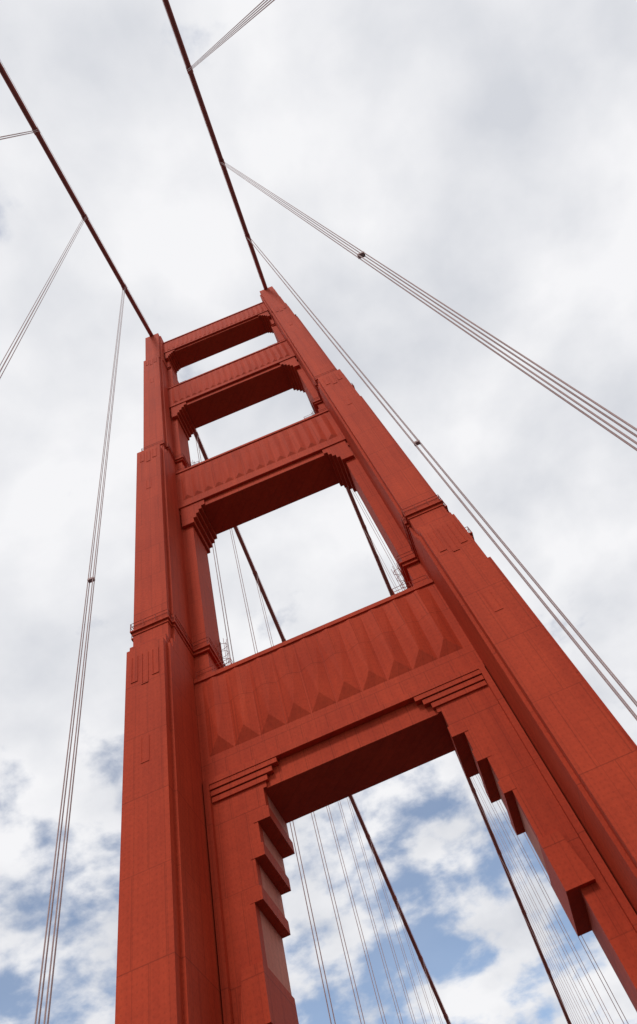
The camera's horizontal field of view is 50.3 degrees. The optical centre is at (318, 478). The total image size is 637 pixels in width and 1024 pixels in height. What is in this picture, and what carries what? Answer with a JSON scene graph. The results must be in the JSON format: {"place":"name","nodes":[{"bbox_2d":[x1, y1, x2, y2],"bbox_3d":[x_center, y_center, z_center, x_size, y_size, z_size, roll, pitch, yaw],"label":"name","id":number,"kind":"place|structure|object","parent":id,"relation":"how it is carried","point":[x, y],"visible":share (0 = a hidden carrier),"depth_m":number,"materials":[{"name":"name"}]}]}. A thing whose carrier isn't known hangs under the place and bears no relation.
{"place":"outdoors","nodes":[
{"label":"outdoors","id":0,"kind":"place"},
{"bbox_2d":[0,0,636,1023],"label":"sky","id":1,"kind":"structure","parent":0,"point":[483,153],"materials":[{"name":"white"}]},
{"label":"water","id":2,"kind":"structure","parent":0,"visible":0},
{"bbox_2d":[115,286,636,1023],"bbox_3d":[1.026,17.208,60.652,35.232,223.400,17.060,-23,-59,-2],"label":"bridge tower","id":3,"kind":"structure","parent":2,"relation":"on","point":[231,770],"depth_m":51.83,"materials":[{"name":"red metal"}]},
{"bbox_2d":[0,60,450,1023],"bbox_3d":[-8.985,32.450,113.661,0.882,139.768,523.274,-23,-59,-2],"label":"cable","id":4,"kind":"object","parent":3,"relation":"attached to","point":[102,248],"visible":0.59,"depth_m":148.25,"materials":[{"name":"paint"}]},
{"bbox_2d":[0,127,39,139],"bbox_3d":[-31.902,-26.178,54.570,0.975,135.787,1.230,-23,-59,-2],"label":"suspender","id":5,"kind":"object","parent":4,"relation":"hanging from","point":[36,131],"visible":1,"depth_m":99.74,"materials":[{"name":"metal"}]},
{"bbox_2d":[0,215,87,377],"bbox_3d":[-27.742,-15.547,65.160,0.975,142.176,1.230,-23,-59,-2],"label":"suspender","id":6,"kind":"object","parent":4,"relation":"hanging from","point":[85,218],"visible":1,"depth_m":68.78,"materials":[{"name":"metal"}]},
{"bbox_2d":[34,285,126,1023],"bbox_3d":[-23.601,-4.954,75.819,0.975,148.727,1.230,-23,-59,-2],"label":"suspender","id":7,"kind":"object","parent":4,"relation":"hanging from","point":[91,579],"visible":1,"depth_m":37.57,"materials":[{"name":"metal"}]},
{"bbox_2d":[194,432,233,662],"bbox_3d":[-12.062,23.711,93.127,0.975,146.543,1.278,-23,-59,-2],"label":"suspender","id":8,"kind":"object","parent":4,"relation":"hanging from","point":[196,434],"visible":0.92,"depth_m":104.81,"materials":[{"name":"metal"}]},
{"bbox_2d":[230,528,335,1023],"bbox_3d":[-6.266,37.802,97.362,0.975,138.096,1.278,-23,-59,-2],"label":"suspender","id":9,"kind":"object","parent":4,"relation":"hanging from","point":[296,839],"depth_m":78.54,"materials":[{"name":"metal"}]},
{"bbox_2d":[252,571,364,1023],"bbox_3d":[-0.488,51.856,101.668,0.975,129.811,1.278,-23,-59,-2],"label":"suspender","id":10,"kind":"object","parent":4,"relation":"hanging from","point":[255,573],"visible":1,"depth_m":92.29,"materials":[{"name":"metal"}]},
{"bbox_2d":[281,639,386,1023],"bbox_3d":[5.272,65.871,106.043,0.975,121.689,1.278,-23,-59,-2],"label":"suspender","id":11,"kind":"object","parent":4,"relation":"hanging from","point":[353,910],"visible":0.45,"depth_m":103.60,"materials":[{"name":"metal"}]},
{"bbox_2d":[338,803,402,1022],"bbox_3d":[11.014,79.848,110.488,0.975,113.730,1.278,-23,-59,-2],"label":"suspender","id":12,"kind":"object","parent":4,"relation":"hanging from","point":[370,918],"visible":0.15,"depth_m":117.20,"materials":[{"name":"metal"}]},
{"bbox_2d":[347,797,415,1023],"bbox_3d":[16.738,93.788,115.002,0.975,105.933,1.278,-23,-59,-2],"label":"suspender","id":13,"kind":"object","parent":4,"relation":"hanging from","point":[381,915],"depth_m":130.84,"materials":[{"name":"metal"}]},
{"bbox_2d":[366,835,426,1023],"bbox_3d":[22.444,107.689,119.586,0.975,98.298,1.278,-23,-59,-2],"label":"suspender","id":14,"kind":"object","parent":4,"relation":"hanging from","point":[368,837],"visible":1,"depth_m":143.01,"materials":[{"name":"metal"}]},
{"bbox_2d":[392,897,435,1023],"bbox_3d":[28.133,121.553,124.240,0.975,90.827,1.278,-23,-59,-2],"label":"suspender","id":15,"kind":"object","parent":4,"relation":"hanging from","point":[395,899],"visible":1,"depth_m":151.79,"materials":[{"name":"metal"}]},
{"bbox_2d":[418,957,442,1022],"bbox_3d":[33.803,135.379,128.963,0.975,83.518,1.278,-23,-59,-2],"label":"suspender","id":16,"kind":"object","parent":4,"relation":"hanging from","point":[421,959],"visible":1,"depth_m":159.87,"materials":[{"name":"metal"}]},
{"bbox_2d":[162,0,571,1023],"bbox_3d":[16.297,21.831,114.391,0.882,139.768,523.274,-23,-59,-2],"label":"cable","id":17,"kind":"object","parent":3,"relation":"attached to","point":[230,186],"visible":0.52,"depth_m":147.66,"materials":[{"name":"paint"}]},
{"bbox_2d":[186,0,274,73],"bbox_3d":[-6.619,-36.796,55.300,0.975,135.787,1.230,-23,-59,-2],"label":"suspender","id":18,"kind":"object","parent":17,"relation":"hanging from","point":[190,70],"visible":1,"depth_m":56.57,"materials":[{"name":"metal"}]},
{"bbox_2d":[219,159,636,450],"bbox_3d":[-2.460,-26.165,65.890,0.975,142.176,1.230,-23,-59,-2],"label":"suspender","id":19,"kind":"object","parent":17,"relation":"hanging from","point":[359,254],"visible":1,"depth_m":28.00,"materials":[{"name":"metal"}]},
{"bbox_2d":[245,234,636,720],"bbox_3d":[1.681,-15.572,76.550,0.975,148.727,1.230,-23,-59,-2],"label":"suspender","id":20,"kind":"object","parent":17,"relation":"hanging from","point":[415,443],"visible":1,"depth_m":40.97,"materials":[{"name":"metal"}]},
{"bbox_2d":[351,489,636,1011],"bbox_3d":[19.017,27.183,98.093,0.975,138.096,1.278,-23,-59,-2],"label":"suspender","id":21,"kind":"object","parent":17,"relation":"hanging from","point":[405,588],"depth_m":122.75,"materials":[{"name":"metal"}]},
{"bbox_2d":[362,525,628,1023],"bbox_3d":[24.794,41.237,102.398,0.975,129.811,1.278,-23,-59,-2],"label":"suspender","id":22,"kind":"object","parent":17,"relation":"hanging from","point":[364,527],"visible":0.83,"depth_m":79.01,"materials":[{"name":"metal"}]},
{"bbox_2d":[390,594,613,1023],"bbox_3d":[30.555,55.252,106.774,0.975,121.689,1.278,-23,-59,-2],"label":"suspender","id":23,"kind":"object","parent":17,"relation":"hanging from","point":[552,910],"visible":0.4,"depth_m":95.08,"materials":[{"name":"metal"}]},
{"bbox_2d":[471,789,587,1023],"bbox_3d":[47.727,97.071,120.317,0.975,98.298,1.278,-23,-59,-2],"label":"suspender","id":24,"kind":"object","parent":17,"relation":"hanging from","point":[473,791],"visible":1,"depth_m":137.80,"materials":[{"name":"metal"}]},
{"bbox_2d":[471,776,594,1023],"bbox_3d":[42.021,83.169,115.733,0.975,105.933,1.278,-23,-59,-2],"label":"suspender","id":25,"kind":"object","parent":17,"relation":"hanging from","point":[536,906],"visible":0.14,"depth_m":123.25,"materials":[{"name":"metal"}]},
{"bbox_2d":[476,774,602,1023],"bbox_3d":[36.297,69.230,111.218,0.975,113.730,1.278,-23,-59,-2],"label":"suspender","id":26,"kind":"object","parent":17,"relation":"hanging from","point":[544,907],"visible":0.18,"depth_m":109.53,"materials":[{"name":"metal"}]},
{"bbox_2d":[497,850,581,1022],"bbox_3d":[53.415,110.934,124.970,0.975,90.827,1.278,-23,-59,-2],"label":"suspender","id":27,"kind":"object","parent":17,"relation":"hanging from","point":[499,853],"visible":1,"depth_m":147.62,"materials":[{"name":"metal"}]},
{"bbox_2d":[521,911,577,1023],"bbox_3d":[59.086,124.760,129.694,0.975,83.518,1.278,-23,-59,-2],"label":"suspender","id":28,"kind":"object","parent":17,"relation":"hanging from","point":[524,913],"visible":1,"depth_m":155.45,"materials":[{"name":"metal"}]},
{"bbox_2d":[545,969,573,1023],"bbox_3d":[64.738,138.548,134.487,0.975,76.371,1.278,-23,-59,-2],"label":"suspender","id":29,"kind":"object","parent":17,"relation":"hanging from","point":[548,972],"visible":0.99,"depth_m":163.44,"materials":[{"name":"metal"}]}
]}

